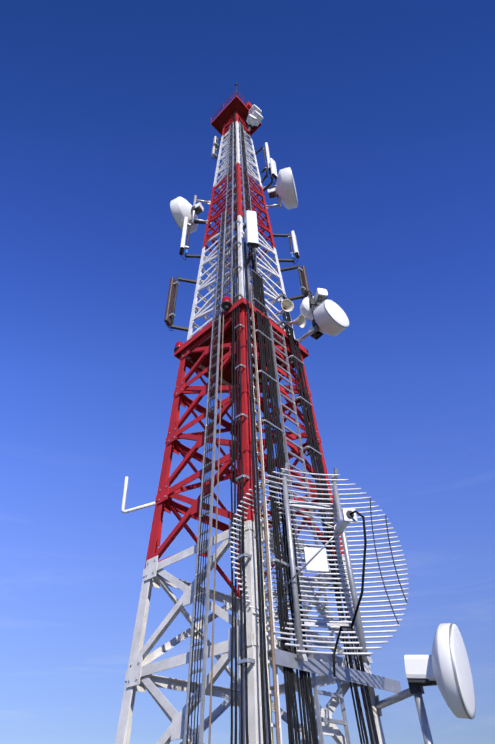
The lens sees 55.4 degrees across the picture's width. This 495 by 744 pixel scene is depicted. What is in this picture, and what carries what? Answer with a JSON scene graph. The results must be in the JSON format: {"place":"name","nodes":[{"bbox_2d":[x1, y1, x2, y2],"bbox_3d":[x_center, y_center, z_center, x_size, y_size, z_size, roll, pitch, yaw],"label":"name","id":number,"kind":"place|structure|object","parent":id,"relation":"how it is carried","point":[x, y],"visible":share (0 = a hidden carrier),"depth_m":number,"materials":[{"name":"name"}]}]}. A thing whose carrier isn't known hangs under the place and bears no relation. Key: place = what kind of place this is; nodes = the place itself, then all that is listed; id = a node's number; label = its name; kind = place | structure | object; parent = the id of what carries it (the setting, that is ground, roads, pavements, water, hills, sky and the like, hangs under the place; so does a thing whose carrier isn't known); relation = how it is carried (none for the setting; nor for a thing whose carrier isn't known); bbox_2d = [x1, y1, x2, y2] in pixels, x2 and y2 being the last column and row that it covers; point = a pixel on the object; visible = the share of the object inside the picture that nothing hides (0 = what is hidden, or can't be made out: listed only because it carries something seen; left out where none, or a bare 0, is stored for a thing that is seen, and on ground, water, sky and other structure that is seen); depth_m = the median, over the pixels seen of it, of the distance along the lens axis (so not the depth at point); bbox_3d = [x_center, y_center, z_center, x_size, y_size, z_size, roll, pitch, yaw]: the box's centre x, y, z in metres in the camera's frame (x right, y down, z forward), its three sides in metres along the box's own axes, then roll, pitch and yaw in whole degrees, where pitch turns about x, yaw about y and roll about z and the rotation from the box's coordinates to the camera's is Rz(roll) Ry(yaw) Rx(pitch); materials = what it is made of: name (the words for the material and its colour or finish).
{"place":"outdoors","nodes":[
{"label":"outdoors","id":0,"kind":"place"},
{"bbox_2d":[0,0,494,743],"label":"sky","id":1,"kind":"structure","parent":0,"point":[381,113],"materials":[{"name":"blue"}]},
{"label":"ground","id":2,"kind":"structure","parent":0,"visible":0},
{"bbox_2d":[115,83,385,743],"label":"lattice tower","id":3,"kind":"structure","parent":2,"relation":"on","point":[194,352],"depth_m":8.48,"materials":[{"name":"red metal"}]},
{"bbox_2d":[164,276,196,331],"bbox_3d":[-1.820,-1.890,12.925,0.752,2.332,0.251,0,-44,-2],"label":"panel antenna","id":4,"kind":"object","parent":3,"relation":"attached to","point":[171,305],"visible":1,"depth_m":12.81,"materials":[{"name":"metal"}]},
{"bbox_2d":[170,195,210,234],"bbox_3d":[-1.937,-5.612,16.578,1.170,2.000,1.295,-22,-47,20],"label":"dish","id":5,"kind":"object","parent":3,"relation":"attached to","point":[181,208],"visible":0.88,"depth_m":16.32,"materials":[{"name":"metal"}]},
{"bbox_2d":[179,217,206,259],"bbox_3d":[-1.762,-4.377,15.319,0.804,2.333,0.301,0,-44,-2],"label":"panel antenna","id":6,"kind":"object","parent":3,"relation":"attached to","point":[186,224],"visible":0.98,"depth_m":15.07,"materials":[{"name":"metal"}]},
{"bbox_2d":[121,101,305,513],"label":"tower fittings","id":7,"kind":"object","parent":3,"relation":"attached to","point":[287,305],"visible":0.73,"depth_m":11.12,"materials":[{"name":"metal"}]},
{"bbox_2d":[211,146,218,159],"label":"panel antenna","id":8,"kind":"object","parent":3,"relation":"attached to","point":[214,150],"visible":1,"depth_m":20.01,"materials":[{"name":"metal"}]},
{"bbox_2d":[213,136,220,147],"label":"panel antenna","id":9,"kind":"object","parent":3,"relation":"attached to","point":[215,139],"visible":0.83,"depth_m":20.86,"materials":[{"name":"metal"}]},
{"bbox_2d":[243,210,258,265],"bbox_3d":[0.080,-3.582,12.598,0.301,2.083,0.581,7,-44,-9],"label":"panel antenna","id":10,"kind":"object","parent":3,"relation":"attached to","point":[250,226],"visible":1,"depth_m":12.29,"materials":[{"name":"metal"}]},
{"bbox_2d":[246,114,256,130],"bbox_3d":[0.137,-10.975,20.669,0.405,0.900,0.498,17,-47,-19],"label":"dish top","id":11,"kind":"object","parent":3,"relation":"attached to","point":[251,120],"visible":1,"depth_m":20.50,"materials":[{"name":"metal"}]},
{"bbox_2d":[248,104,261,114],"bbox_3d":[0.344,-11.708,21.647,0.527,1.700,0.574,28,-51,-27],"label":"dish top","id":12,"kind":"object","parent":3,"relation":"attached to","point":[253,108],"visible":0.56,"depth_m":21.78,"materials":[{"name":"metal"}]},
{"bbox_2d":[251,110,262,128],"bbox_3d":[0.355,-11.714,21.641,0.527,1.700,0.602,28,-51,-27],"label":"dish top","id":13,"kind":"object","parent":3,"relation":"attached to","point":[257,115],"visible":0.58,"depth_m":21.20,"materials":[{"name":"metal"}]},
{"bbox_2d":[255,142,269,182],"bbox_3d":[0.666,-8.486,19.143,0.678,2.982,0.267,-32,-51,28],"label":"panel antenna","id":14,"kind":"object","parent":3,"relation":"attached to","point":[266,148],"visible":0.83,"depth_m":19.01,"materials":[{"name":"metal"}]},
{"bbox_2d":[261,158,277,190],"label":"panel antenna","id":15,"kind":"object","parent":3,"relation":"attached to","point":[273,170],"visible":0.92,"depth_m":17.63,"materials":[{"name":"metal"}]},
{"bbox_2d":[263,167,297,209],"bbox_3d":[1.151,-6.596,17.324,1.264,1.900,1.440,-11,-44,9],"label":"dish","id":16,"kind":"object","parent":3,"relation":"attached to","point":[283,190],"visible":0.98,"depth_m":16.86,"materials":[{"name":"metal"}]},
{"bbox_2d":[183,112,378,743],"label":"cables","id":17,"kind":"object","parent":3,"relation":"attached to","point":[258,298],"visible":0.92,"depth_m":7.10,"materials":[{"name":"black rubber"},{"name":"black plastic"}]},
{"bbox_2d":[273,231,299,262],"bbox_3d":[1.241,-4.022,15.075,0.761,1.732,0.247,0,-44,-2],"label":"panel antenna","id":18,"kind":"object","parent":3,"relation":"attached to","point":[295,245],"visible":1,"depth_m":14.99,"materials":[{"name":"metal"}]},
{"bbox_2d":[280,264,309,300],"bbox_3d":[1.379,-2.591,13.682,0.744,1.682,0.243,0,-44,-2],"label":"panel antenna","id":19,"kind":"object","parent":3,"relation":"attached to","point":[304,288],"visible":0.9,"depth_m":13.65,"materials":[{"name":"metal"}]},
{"bbox_2d":[296,288,327,342],"bbox_3d":[1.684,-1.451,12.126,1.090,1.656,0.945,0,-44,-2],"label":"dish antenna","id":20,"kind":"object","parent":3,"relation":"attached to","point":[318,298],"depth_m":12.18,"materials":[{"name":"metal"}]},
{"bbox_2d":[230,463,408,692],"bbox_3d":[1.352,2.955,7.021,1.899,2.959,3.065,-23,-48,21],"label":"grid dish antenna","id":21,"kind":"object","parent":3,"relation":"attached to","point":[315,559],"visible":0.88,"depth_m":6.59,"materials":[{"name":"metal"}]},
{"bbox_2d":[308,291,349,339],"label":"dish antenna","id":22,"kind":"structure","parent":3,"relation":"attached to","point":[330,317],"depth_m":11.48,"materials":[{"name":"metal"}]},
{"bbox_2d":[375,623,475,743],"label":"dish","id":23,"kind":"object","parent":3,"relation":"attached to","point":[445,667],"visible":1,"depth_m":5.65,"materials":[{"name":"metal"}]}
]}

